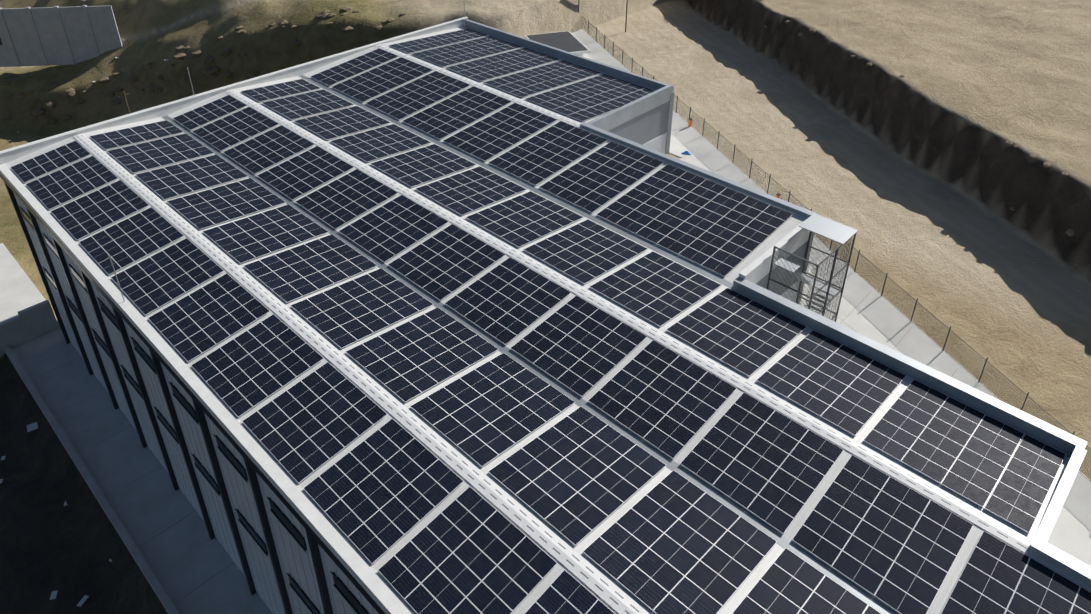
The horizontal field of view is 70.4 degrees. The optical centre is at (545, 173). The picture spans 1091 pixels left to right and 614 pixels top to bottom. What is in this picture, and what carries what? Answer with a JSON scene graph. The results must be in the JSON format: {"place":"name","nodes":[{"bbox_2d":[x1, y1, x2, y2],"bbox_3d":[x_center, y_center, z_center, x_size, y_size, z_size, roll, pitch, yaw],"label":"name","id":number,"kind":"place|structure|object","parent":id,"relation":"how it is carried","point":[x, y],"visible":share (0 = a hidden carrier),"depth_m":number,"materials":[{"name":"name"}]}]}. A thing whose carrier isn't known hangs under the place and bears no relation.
{"place":"outdoors","nodes":[
{"label":"outdoors","id":0,"kind":"place"},
{"bbox_2d":[0,0,1090,613],"bbox_3d":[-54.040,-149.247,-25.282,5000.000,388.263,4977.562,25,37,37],"label":"ground","id":1,"kind":"structure","parent":0,"point":[922,178],"depth_m":81.75,"materials":[{"name":"soil"}]},
{"bbox_2d":[0,5,121,66],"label":"boundary wall","id":2,"kind":"structure","parent":1,"relation":"on","point":[47,36],"depth_m":117.40,"materials":[{"name":"concrete"}]},
{"bbox_2d":[119,0,627,113],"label":"utility poles","id":3,"kind":"object","parent":1,"relation":"on","point":[124,94],"visible":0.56,"depth_m":114.63,"materials":[{"name":"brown wood"}]},
{"bbox_2d":[0,0,779,606],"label":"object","id":4,"kind":"object","parent":1,"relation":"on","point":[54,594],"visible":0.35,"depth_m":65.41,"materials":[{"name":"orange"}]},
{"bbox_2d":[0,0,1075,236],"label":"bank rocks","id":5,"kind":"object","parent":1,"relation":"on","point":[326,14],"visible":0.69,"depth_m":110.30,"materials":[{"name":"stone"}]},
{"bbox_2d":[0,92,1085,613],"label":"building walls","id":6,"kind":"structure","parent":1,"relation":"on","point":[276,548],"depth_m":51.12,"materials":[{"name":"grey metal"}]},
{"bbox_2d":[108,9,464,301],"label":"lightning rods","id":7,"kind":"object","parent":6,"relation":"on","point":[109,256],"visible":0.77,"depth_m":48.73,"materials":[{"name":"silver metal"}]},
{"bbox_2d":[0,17,1090,613],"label":"building roof","id":8,"kind":"structure","parent":6,"relation":"on","point":[572,559],"depth_m":44.78,"materials":[{"name":"white metal"}]},
{"bbox_2d":[10,29,1090,613],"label":"solar panels","id":9,"kind":"object","parent":8,"relation":"on","point":[578,475],"visible":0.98,"depth_m":43.85,"materials":[{"name":"black glass"}]},
{"bbox_2d":[0,29,1090,613],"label":"yard paving","id":10,"kind":"structure","parent":0,"point":[184,561],"depth_m":59.97,"materials":[{"name":"concrete"}]},
{"bbox_2d":[525,31,589,55],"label":"shed roof","id":11,"kind":"structure","parent":10,"relation":"on","point":[568,41],"depth_m":103.53,"materials":[{"name":"grey metal"}]},
{"bbox_2d":[767,213,857,321],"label":"stair tower","id":12,"kind":"structure","parent":10,"relation":"on","point":[832,230],"depth_m":53.59,"materials":[{"name":"grey metal"}]},
{"bbox_2d":[582,17,1090,480],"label":"fence","id":13,"kind":"object","parent":10,"relation":"on","point":[788,198],"visible":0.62,"depth_m":59.67,"materials":[{"name":"grey metal"}]}
]}

